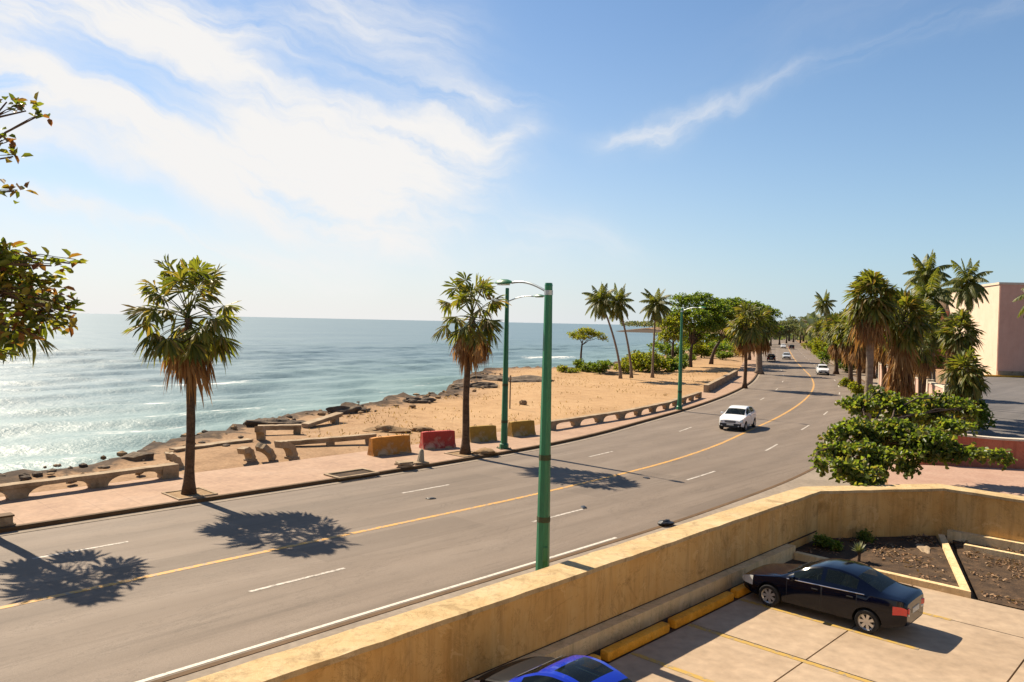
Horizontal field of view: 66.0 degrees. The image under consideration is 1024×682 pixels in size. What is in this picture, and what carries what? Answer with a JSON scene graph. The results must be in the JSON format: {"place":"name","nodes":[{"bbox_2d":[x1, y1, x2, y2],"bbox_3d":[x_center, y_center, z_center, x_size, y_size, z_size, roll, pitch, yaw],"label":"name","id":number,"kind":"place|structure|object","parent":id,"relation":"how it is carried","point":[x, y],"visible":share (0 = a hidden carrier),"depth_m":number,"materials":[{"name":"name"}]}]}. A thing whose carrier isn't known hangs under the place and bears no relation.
{"place":"outdoors","nodes":[
{"label":"outdoors","id":0,"kind":"place"},
{"bbox_2d":[0,313,704,472],"bbox_3d":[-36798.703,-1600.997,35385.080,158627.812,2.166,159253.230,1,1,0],"label":"sea","id":1,"kind":"structure","parent":0,"point":[91,391],"depth_m":133.70,"materials":[{"name":"liquid"}]},
{"bbox_2d":[0,351,755,524],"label":"sidewalk","id":2,"kind":"structure","parent":0,"point":[52,504],"depth_m":34.02,"materials":[{"name":"concrete"}]},
{"bbox_2d":[0,249,69,365],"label":"fan palm","id":3,"kind":"object","parent":2,"relation":"on","point":[20,350],"visible":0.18,"depth_m":25.60,"materials":[{"name":"green plant"}]},
{"bbox_2d":[0,462,178,499],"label":"arched sea wall","id":4,"kind":"structure","parent":2,"relation":"on","point":[16,490],"depth_m":30.91,"materials":[{"name":"concrete"}]},
{"bbox_2d":[121,255,244,494],"bbox_3d":[-12.608,1.300,30.270,4.619,9.386,3.870,1,1,-21],"label":"fan palm","id":5,"kind":"object","parent":2,"relation":"on","point":[189,351],"visible":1,"depth_m":29.98,"materials":[{"name":"green plant"}]},
{"bbox_2d":[161,487,217,499],"bbox_3d":[-12.408,5.868,30.338,1.540,0.050,1.540,3,2,44],"label":"tree pit","id":6,"kind":"object","parent":2,"relation":"on","point":[177,495],"visible":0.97,"depth_m":30.22,"materials":[{"name":"concrete"}]},
{"bbox_2d":[324,468,379,478],"bbox_3d":[-7.085,5.857,34.853,1.240,0.070,2.140,3,2,44],"label":"open pit","id":7,"kind":"object","parent":2,"relation":"on","point":[347,473],"visible":1,"depth_m":34.87,"materials":[{"name":"concrete"}]},
{"bbox_2d":[367,433,411,456],"bbox_3d":[-6.259,5.288,40.368,2.264,1.001,0.720,0,2,-40],"label":"concrete barrier","id":8,"kind":"object","parent":2,"relation":"on","point":[388,445],"visible":1,"depth_m":40.10,"materials":[{"name":"concrete"}]},
{"bbox_2d":[419,430,455,449],"bbox_3d":[-4.016,5.281,42.628,1.910,1.001,0.720,0,2,-30],"label":"concrete barrier","id":9,"kind":"object","parent":2,"relation":"on","point":[439,439],"visible":1,"depth_m":42.38,"materials":[{"name":"concrete"}]},
{"bbox_2d":[431,271,510,454],"bbox_3d":[-2.171,1.210,40.514,3.901,9.518,4.035,2,1,19],"label":"fan palm","id":10,"kind":"object","parent":2,"relation":"on","point":[470,345],"visible":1,"depth_m":40.15,"materials":[{"name":"green plant"}]},
{"bbox_2d":[470,425,496,442],"bbox_3d":[-1.744,5.289,45.352,1.763,1.001,0.720,0,2,-32],"label":"concrete barrier","id":11,"kind":"object","parent":2,"relation":"on","point":[483,433],"visible":0.9,"depth_m":45.15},
{"bbox_2d":[496,288,543,449],"bbox_3d":[0.411,1.524,41.840,0.808,8.715,3.136,0,2,-41],"label":"street lamp","id":12,"kind":"object","parent":2,"relation":"on","point":[503,444],"visible":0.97,"depth_m":42.62,"materials":[{"name":"metal"}]},
{"bbox_2d":[508,419,535,436],"bbox_3d":[0.568,5.276,47.948,1.862,1.001,0.720,0,2,-40],"label":"concrete barrier","id":13,"kind":"object","parent":2,"relation":"on","point":[521,428],"visible":0.99,"depth_m":47.67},
{"bbox_2d":[551,392,701,429],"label":"arched sea wall","id":14,"kind":"structure","parent":2,"relation":"on","point":[597,417],"depth_m":57.55,"materials":[{"name":"concrete"}]},
{"bbox_2d":[676,307,705,409],"bbox_3d":[14.400,1.426,63.900,0.799,8.449,2.599,0,2,-39],"label":"street lamp","id":15,"kind":"object","parent":2,"relation":"on","point":[679,403],"visible":1,"depth_m":64.49,"materials":[{"name":"metal"}]},
{"bbox_2d":[703,370,737,392],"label":"solid sea wall","id":16,"kind":"structure","parent":2,"relation":"on","point":[713,384],"depth_m":91.32,"materials":[{"name":"concrete"}]},
{"bbox_2d":[723,300,769,387],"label":"fan palm","id":17,"kind":"object","parent":2,"relation":"on","point":[746,336],"visible":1,"depth_m":89.23,"materials":[{"name":"green plant"}]},
{"bbox_2d":[745,306,779,373],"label":"fan palm","id":18,"kind":"object","parent":2,"relation":"on","point":[763,346],"visible":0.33,"depth_m":117.44,"materials":[{"name":"green plant"}]},
{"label":"tree pit","id":19,"kind":"object","parent":2,"relation":"on","visible":0},
{"bbox_2d":[0,512,14,526],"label":"stone block","id":20,"kind":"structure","parent":19,"relation":"on","point":[6,519],"depth_m":25.23,"materials":[{"name":"stone"}]},
{"bbox_2d":[0,338,864,681],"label":"road","id":21,"kind":"structure","parent":0,"point":[138,630],"depth_m":24.95,"materials":[{"name":"asphalt"}]},
{"bbox_2d":[0,92,87,360],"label":"sea almond","id":22,"kind":"object","parent":21,"relation":"on","point":[24,310],"visible":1,"depth_m":10.93,"materials":[{"name":"green plant"}]},
{"bbox_2d":[136,537,615,681],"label":"road marking","id":23,"kind":"object","parent":21,"relation":"on","point":[239,651],"visible":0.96,"depth_m":18.26,"materials":[{"name":"white paint"}]},
{"bbox_2d":[0,352,762,532],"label":"kerb","id":24,"kind":"structure","parent":21,"relation":"on","point":[133,510],"depth_m":31.96,"materials":[{"name":"concrete"}]},
{"bbox_2d":[0,352,764,535],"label":"gutter","id":25,"kind":"object","parent":21,"relation":"on","point":[193,504],"visible":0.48,"depth_m":33.40,"materials":[{"name":"concrete"}]},
{"bbox_2d":[0,347,814,608],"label":"road marking","id":26,"kind":"object","parent":21,"relation":"on","point":[114,583],"visible":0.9,"depth_m":25.56,"materials":[{"name":"yellow paint"}]},
{"bbox_2d":[32,353,839,591],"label":"road marking","id":27,"kind":"object","parent":21,"relation":"on","point":[403,492],"visible":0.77,"depth_m":23.50,"materials":[{"name":"paint"}]},
{"bbox_2d":[719,405,755,430],"bbox_3d":[15.607,5.245,54.414,2.090,1.525,4.174,2,2,30],"label":"white car","id":28,"kind":"object","parent":21,"relation":"on","point":[733,417],"visible":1,"depth_m":53.34,"materials":[{"name":"paint"}]},
{"bbox_2d":[821,312,843,373],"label":"fan palm","id":29,"kind":"object","parent":21,"relation":"on","point":[833,349],"visible":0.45,"depth_m":121.78,"materials":[{"name":"green plant"}]},
{"bbox_2d":[830,308,861,381],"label":"fan palm","id":30,"kind":"object","parent":21,"relation":"on","point":[844,351],"visible":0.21,"depth_m":103.86,"materials":[{"name":"green plant"}]},
{"bbox_2d":[841,316,865,385],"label":"fan palm","id":31,"kind":"object","parent":21,"relation":"on","point":[858,358],"visible":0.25,"depth_m":85.70,"materials":[{"name":"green plant"}]},
{"bbox_2d":[0,326,975,599],"bbox_3d":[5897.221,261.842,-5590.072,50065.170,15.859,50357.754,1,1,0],"label":"ground","id":32,"kind":"structure","parent":0,"point":[610,398],"depth_m":61.14,"materials":[{"name":"sand"}]},
{"bbox_2d":[110,451,153,460],"bbox_3d":[-18.448,5.634,37.817,2.413,0.630,1.142,1,1,-1],"label":"shore rock","id":33,"kind":"object","parent":32,"relation":"on","point":[136,456],"visible":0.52,"depth_m":37.65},
{"bbox_2d":[165,452,184,467],"bbox_3d":[-15.535,5.513,36.300,0.830,0.805,0.600,0,2,-29],"label":"arch fragment","id":34,"kind":"object","parent":32,"relation":"on","point":[173,457],"visible":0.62,"depth_m":36.10,"materials":[{"name":"concrete"}]},
{"bbox_2d":[169,438,252,451],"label":"fallen beam","id":35,"kind":"structure","parent":32,"relation":"on","point":[206,445],"depth_m":41.99,"materials":[{"name":"concrete"}]},
{"bbox_2d":[237,446,256,461],"bbox_3d":[-12.855,5.515,38.177,0.504,0.846,1.048,2,1,15],"label":"arch fragment","id":36,"kind":"object","parent":32,"relation":"on","point":[249,453],"visible":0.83,"depth_m":38.18,"materials":[{"name":"concrete"}]},
{"bbox_2d":[0,371,502,483],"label":"scattered stones","id":37,"kind":"object","parent":32,"relation":"on","point":[24,476],"visible":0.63,"depth_m":42.05,"materials":[{"name":"stone"}]},
{"bbox_2d":[254,426,265,439],"bbox_3d":[-14.149,5.260,44.282,0.540,1.092,1.082,1,1,-8],"label":"arch fragment","id":38,"kind":"object","parent":32,"relation":"on","point":[260,432],"visible":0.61,"depth_m":44.19,"materials":[{"name":"concrete"}]},
{"bbox_2d":[255,442,276,460],"bbox_3d":[-12.050,5.447,38.635,0.786,0.917,0.375,1,30,11],"label":"arch fragment","id":39,"kind":"object","parent":32,"relation":"on","point":[268,451],"visible":1,"depth_m":38.50,"materials":[{"name":"concrete"}]},
{"bbox_2d":[244,418,305,426],"bbox_3d":[-14.999,5.366,51.216,6.165,0.764,2.232,0,2,-29],"label":"shore rock","id":40,"kind":"object","parent":32,"relation":"on","point":[266,421],"visible":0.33,"depth_m":50.50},
{"bbox_2d":[258,424,301,434],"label":"fallen beam","id":41,"kind":"structure","parent":32,"relation":"on","point":[296,428],"depth_m":47.00,"materials":[{"name":"concrete"}]},
{"bbox_2d":[274,440,299,459],"bbox_3d":[-11.143,5.411,38.947,0.600,1.049,1.219,2,2,29],"label":"arch fragment","id":42,"kind":"object","parent":32,"relation":"on","point":[290,450],"visible":0.94,"depth_m":38.95,"materials":[{"name":"concrete"}]},
{"bbox_2d":[301,412,342,427],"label":"fallen beam","id":43,"kind":"structure","parent":32,"relation":"on","point":[333,417],"depth_m":51.34,"materials":[{"name":"concrete"}]},
{"bbox_2d":[286,433,376,445],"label":"fallen beam","id":44,"kind":"structure","parent":32,"relation":"on","point":[330,440],"depth_m":43.21,"materials":[{"name":"concrete"}]},
{"bbox_2d":[326,405,369,414],"bbox_3d":[-12.256,5.171,58.909,3.859,0.758,1.286,0,2,-43],"label":"shore rock","id":45,"kind":"object","parent":32,"relation":"on","point":[344,409],"visible":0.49,"depth_m":58.47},
{"bbox_2d":[362,425,410,432],"bbox_3d":[-7.855,5.543,49.415,3.258,0.623,1.782,1,1,0],"label":"earth mound","id":46,"kind":"object","parent":32,"relation":"on","point":[385,429],"visible":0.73,"depth_m":49.00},
{"bbox_2d":[403,397,436,403],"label":"shore rock","id":47,"kind":"object","parent":32,"relation":"on","point":[417,400],"visible":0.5,"depth_m":66.81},
{"bbox_2d":[450,382,497,387],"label":"shore rock","id":48,"kind":"object","parent":32,"relation":"on","point":[484,385],"visible":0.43,"depth_m":84.49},
{"bbox_2d":[299,368,717,447],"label":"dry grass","id":49,"kind":"structure","parent":32,"relation":"on","point":[497,395],"depth_m":63.26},
{"bbox_2d":[151,348,871,681],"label":"kerb","id":50,"kind":"structure","parent":32,"relation":"on","point":[206,666],"depth_m":19.33,"materials":[{"name":"concrete"}]},
{"bbox_2d":[486,375,554,381],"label":"shore rock","id":51,"kind":"object","parent":32,"relation":"on","point":[528,378],"visible":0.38,"depth_m":93.18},
{"bbox_2d":[165,346,887,681],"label":"footpath","id":52,"kind":"structure","parent":32,"relation":"on","point":[812,478],"depth_m":20.98,"materials":[{"name":"concrete"}]},
{"bbox_2d":[495,279,552,570],"bbox_3d":[0.383,2.371,20.911,0.773,8.044,2.308,0,2,-39],"label":"street lamp","id":53,"kind":"object","parent":52,"relation":"on","point":[543,539],"visible":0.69,"depth_m":20.21,"materials":[{"name":"metal"}]},
{"bbox_2d":[812,319,823,346],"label":"fan palm","id":54,"kind":"object","parent":52,"relation":"on","point":[817,325],"visible":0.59,"depth_m":230.70,"materials":[{"name":"green plant"}]},
{"bbox_2d":[838,269,903,421],"bbox_3d":[22.237,0.893,48.995,3.654,10.842,4.057,2,1,13],"label":"fan palm","id":55,"kind":"object","parent":52,"relation":"on","point":[872,316],"visible":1,"depth_m":48.41,"materials":[{"name":"green plant"}]},
{"bbox_2d":[874,337,887,390],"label":"fan palm","id":56,"kind":"object","parent":52,"relation":"on","point":[881,356],"visible":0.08,"depth_m":87.80,"materials":[{"name":"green plant"}]},
{"bbox_2d":[882,288,936,397],"bbox_3d":[25.231,1.433,51.078,4.006,9.806,3.882,1,1,-21],"label":"fan palm","id":57,"kind":"object","parent":52,"relation":"on","point":[906,338],"visible":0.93,"depth_m":50.32,"materials":[{"name":"green plant"}]},
{"bbox_2d":[572,358,595,372],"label":"shore bush","id":58,"kind":"object","parent":32,"relation":"on","point":[583,366],"visible":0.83,"depth_m":113.93,"materials":[{"name":"green plant"}]},
{"bbox_2d":[566,326,607,360],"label":"umbrella tree","id":59,"kind":"object","parent":32,"relation":"on","point":[581,333],"visible":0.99,"depth_m":117.64,"materials":[{"name":"green plant"}]},
{"bbox_2d":[589,359,614,373],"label":"shore bush","id":60,"kind":"object","parent":32,"relation":"on","point":[600,366],"visible":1,"depth_m":109.79,"materials":[{"name":"green plant"}]},
{"bbox_2d":[582,282,622,378],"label":"coconut palm","id":61,"kind":"object","parent":32,"relation":"on","point":[600,303],"visible":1,"depth_m":101.11,"materials":[{"name":"green plant"}]},
{"bbox_2d":[187,484,1023,681],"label":"perimeter wall","id":62,"kind":"structure","parent":32,"relation":"on","point":[587,604],"depth_m":20.28,"materials":[{"name":"paint"}]},
{"bbox_2d":[606,283,635,377],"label":"coconut palm","id":63,"kind":"object","parent":32,"relation":"on","point":[619,301],"visible":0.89,"depth_m":102.53,"materials":[{"name":"green plant"}]},
{"bbox_2d":[613,361,632,373],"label":"shore bush","id":64,"kind":"object","parent":32,"relation":"on","point":[625,367],"visible":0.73,"depth_m":111.65,"materials":[{"name":"green plant"}]},
{"bbox_2d":[621,349,675,371],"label":"sea grape hedge","id":65,"kind":"object","parent":32,"relation":"on","point":[642,361],"visible":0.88,"depth_m":117.33,"materials":[{"name":"green plant"}]},
{"bbox_2d":[639,288,672,377],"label":"coconut palm","id":66,"kind":"object","parent":32,"relation":"on","point":[658,307],"visible":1,"depth_m":104.56,"materials":[{"name":"green plant"}]},
{"bbox_2d":[646,340,694,356],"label":"shore thicket","id":67,"kind":"object","parent":32,"relation":"on","point":[666,348],"visible":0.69,"depth_m":162.40,"materials":[{"name":"green plant"}]},
{"bbox_2d":[652,310,692,358],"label":"shade tree","id":68,"kind":"object","parent":32,"relation":"on","point":[669,323],"visible":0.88,"depth_m":127.22,"materials":[{"name":"green plant"}]},
{"bbox_2d":[662,355,688,371],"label":"sea grape hedge","id":69,"kind":"object","parent":32,"relation":"on","point":[674,366],"visible":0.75,"depth_m":119.09,"materials":[{"name":"green plant"}]},
{"bbox_2d":[676,341,708,357],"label":"shore thicket","id":70,"kind":"object","parent":32,"relation":"on","point":[697,347],"visible":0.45,"depth_m":173.75,"materials":[{"name":"green plant"}]},
{"bbox_2d":[668,290,737,366],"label":"almond tree","id":71,"kind":"object","parent":32,"relation":"on","point":[704,327],"visible":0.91,"depth_m":133.09,"materials":[{"name":"green plant"}]},
{"bbox_2d":[707,341,734,353],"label":"shore thicket","id":72,"kind":"object","parent":32,"relation":"on","point":[721,346],"visible":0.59,"depth_m":184.98,"materials":[{"name":"green plant"}]},
{"bbox_2d":[619,311,840,345],"bbox_3d":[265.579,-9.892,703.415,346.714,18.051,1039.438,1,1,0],"label":"woods","id":73,"kind":"object","parent":32,"relation":"on","point":[809,319],"visible":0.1,"depth_m":317.24,"materials":[{"name":"plant"}]},
{"bbox_2d":[703,297,766,363],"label":"almond tree","id":74,"kind":"object","parent":32,"relation":"on","point":[735,301],"visible":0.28,"depth_m":145.04,"materials":[{"name":"green plant"}]},
{"bbox_2d":[732,301,783,359],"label":"almond tree","id":75,"kind":"object","parent":32,"relation":"on","point":[774,312],"visible":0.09,"depth_m":163.95,"materials":[{"name":"green plant"}]},
{"bbox_2d":[596,582,1023,681],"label":"parking lot","id":76,"kind":"structure","parent":32,"relation":"on","point":[973,640],"depth_m":19.50,"materials":[{"name":"concrete"}]},
{"bbox_2d":[473,655,632,681],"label":"parked car","id":77,"kind":"object","parent":76,"relation":"on","point":[544,669],"visible":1,"depth_m":15.48,"materials":[{"name":"blue paint"}]},
{"bbox_2d":[631,599,951,681],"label":"lot marking","id":78,"kind":"object","parent":76,"relation":"on","point":[760,647],"visible":0.79,"depth_m":19.59,"materials":[{"name":"yellow paint"}]},
{"bbox_2d":[742,558,924,633],"bbox_3d":[8.856,6.840,22.011,4.574,1.454,2.090,3,2,44],"label":"parked car","id":79,"kind":"object","parent":76,"relation":"on","point":[851,590],"visible":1,"depth_m":21.31,"materials":[{"name":"blue paint"}]},
{"bbox_2d":[811,340,826,356],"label":"wall tree","id":80,"kind":"object","parent":32,"relation":"on","point":[817,345],"visible":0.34,"depth_m":180.33,"materials":[{"name":"green plant"}]},
{"bbox_2d":[816,342,831,364],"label":"wall tree","id":81,"kind":"object","parent":32,"relation":"on","point":[826,356],"visible":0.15,"depth_m":150.05,"materials":[{"name":"green plant"}]},
{"bbox_2d":[812,289,836,360],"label":"coconut palm","id":82,"kind":"object","parent":32,"relation":"on","point":[824,305],"visible":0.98,"depth_m":169.34,"materials":[{"name":"green plant"}]},
{"bbox_2d":[847,380,864,394],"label":"roadside bush","id":83,"kind":"object","parent":32,"relation":"on","point":[855,388],"visible":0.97,"depth_m":83.70,"materials":[{"name":"green plant"}]},
{"bbox_2d":[794,534,970,598],"bbox_3d":[12.594,7.460,27.706,5.276,0.300,7.210,2,1,23],"label":"planter bed","id":84,"kind":"object","parent":32,"relation":"on","point":[954,582],"visible":0.69,"depth_m":26.74,"materials":[{"name":"soil"}]},
{"bbox_2d":[812,532,843,551],"bbox_3d":[11.204,7.176,28.001,0.879,0.718,1.145,0,2,-37],"label":"bed plant","id":85,"kind":"object","parent":84,"relation":"on","point":[821,540],"visible":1,"depth_m":27.86,"materials":[{"name":"green plant"}]},
{"bbox_2d":[856,528,876,543],"bbox_3d":[13.032,7.203,29.052,0.762,0.584,0.825,1,1,0],"label":"bed plant","id":86,"kind":"object","parent":84,"relation":"on","point":[864,536],"visible":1,"depth_m":28.91,"materials":[{"name":"green plant"}]},
{"bbox_2d":[808,384,1017,485],"bbox_3d":[16.776,4.380,34.699,10.858,4.569,7.000,1,1,-15],"label":"sea grape","id":87,"kind":"object","parent":32,"relation":"on","point":[897,433],"visible":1,"depth_m":33.45,"materials":[{"name":"green plant"}]},
{"bbox_2d":[878,364,950,417],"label":"garden wall","id":88,"kind":"structure","parent":32,"relation":"on","point":[931,385],"depth_m":63.35,"materials":[{"name":"beige paint"}]},
{"bbox_2d":[934,321,956,368],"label":"garden tree","id":89,"kind":"object","parent":32,"relation":"on","point":[942,358],"visible":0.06,"depth_m":81.84,"materials":[{"name":"green plant"}]},
{"bbox_2d":[888,464,1023,495],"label":"forecourt","id":90,"kind":"structure","parent":32,"relation":"on","point":[1007,481],"depth_m":37.55,"materials":[{"name":"concrete"}]},
{"bbox_2d":[949,282,1023,375],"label":"pink building","id":91,"kind":"structure","parent":32,"relation":"on","point":[1001,326],"depth_m":124.88,"materials":[{"name":"paint"}]},
{"bbox_2d":[0,0,1023,324],"label":"sky","id":92,"kind":"structure","parent":0,"point":[339,159],"materials":[{"name":"blue"}]},
{"bbox_2d":[572,559,807,669],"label":"concrete curb","id":93,"kind":"structure","parent":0,"point":[671,630],"depth_m":20.87,"materials":[{"name":"concrete"}]},
{"bbox_2d":[574,654,600,668],"bbox_3d":[1.192,7.413,17.516,0.260,0.240,2.300,3,2,44],"label":"wheel stop","id":94,"kind":"object","parent":93,"relation":"on","point":[590,663],"visible":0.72,"depth_m":18.05,"materials":[{"name":"yellow paint"}]},
{"bbox_2d":[600,622,669,661],"bbox_3d":[3.078,7.406,19.483,0.260,0.240,2.650,3,2,44],"label":"wheel stop","id":95,"kind":"object","parent":93,"relation":"on","point":[629,644],"visible":0.98,"depth_m":19.27,"materials":[{"name":"yellow paint"}]},
{"bbox_2d":[668,591,733,628],"bbox_3d":[5.257,7.397,21.757,0.260,0.240,3.150,3,2,44],"label":"wheel stop","id":96,"kind":"object","parent":93,"relation":"on","point":[696,611],"visible":0.92,"depth_m":21.52,"materials":[{"name":"yellow paint"}]},
{"bbox_2d":[730,584,750,597],"bbox_3d":[7.281,7.390,23.869,0.260,0.240,2.300,3,2,44],"label":"wheel stop","id":97,"kind":"object","parent":93,"relation":"on","point":[740,590],"visible":0.32,"depth_m":23.15,"materials":[{"name":"yellow paint"}]},
{"bbox_2d":[920,434,1023,468],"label":"red wall","id":98,"kind":"structure","parent":0,"point":[1015,446],"depth_m":40.92,"materials":[{"name":"paint"}]},
{"bbox_2d":[922,377,1023,437],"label":"driveway","id":99,"kind":"structure","parent":0,"point":[1004,400],"depth_m":74.78,"materials":[{"name":"grey concrete"}]},
{"bbox_2d":[906,301,945,395],"bbox_3d":[32.386,1.575,62.060,3.478,9.487,3.617,1,1,-8],"label":"fan palm","id":100,"kind":"object","parent":99,"relation":"on","point":[934,317],"visible":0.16,"depth_m":61.52,"materials":[{"name":"green plant"}]},
{"bbox_2d":[913,333,939,426],"bbox_3d":[29.210,2.664,56.488,2.546,7.427,2.446,1,2,-25],"label":"fan palm","id":101,"kind":"object","parent":99,"relation":"on","point":[922,361],"visible":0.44,"depth_m":56.10,"materials":[{"name":"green plant"}]},
{"bbox_2d":[902,250,951,378],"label":"coconut palm","id":102,"kind":"object","parent":99,"relation":"on","point":[923,270],"visible":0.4,"depth_m":75.52,"materials":[{"name":"green plant"}]},
{"bbox_2d":[910,267,962,381],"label":"coconut palm","id":103,"kind":"object","parent":99,"relation":"on","point":[943,295],"visible":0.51,"depth_m":67.36,"materials":[{"name":"green plant"}]},
{"bbox_2d":[935,307,984,418],"bbox_3d":[32.923,1.952,58.004,3.357,8.950,3.245,1,2,-27],"label":"fan palm","id":104,"kind":"object","parent":99,"relation":"on","point":[959,320],"visible":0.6,"depth_m":57.59,"materials":[{"name":"green plant"}]},
{"bbox_2d":[937,346,992,433],"bbox_3d":[31.121,3.377,54.002,3.674,6.216,3.569,1,1,-10],"label":"fan palm","id":105,"kind":"object","parent":99,"relation":"on","point":[964,385],"visible":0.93,"depth_m":53.55,"materials":[{"name":"green plant"}]},
{"bbox_2d":[939,258,992,313],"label":"coconut palm","id":106,"kind":"object","parent":99,"relation":"on","point":[969,294],"visible":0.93,"depth_m":71.47,"materials":[{"name":"green plant"}]},
{"bbox_2d":[942,391,997,430],"bbox_3d":[31.662,4.848,55.104,3.370,3.219,3.262,1,1,0],"label":"roadside bush","id":107,"kind":"object","parent":99,"relation":"on","point":[984,414],"visible":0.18,"depth_m":54.09,"materials":[{"name":"green plant"}]},
{"bbox_2d":[952,540,1023,610],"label":"bare soil","id":108,"kind":"structure","parent":0,"point":[1012,589],"depth_m":25.32,"materials":[{"name":"soil"}]},
{"bbox_2d":[802,534,1023,604],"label":"leaf litter","id":109,"kind":"object","parent":108,"relation":"on","point":[976,552],"visible":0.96,"depth_m":27.08,"materials":[{"name":"plant"}]},
{"bbox_2d":[964,544,1023,560],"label":"edging kerb","id":110,"kind":"structure","parent":108,"relation":"on","point":[996,552],"depth_m":27.85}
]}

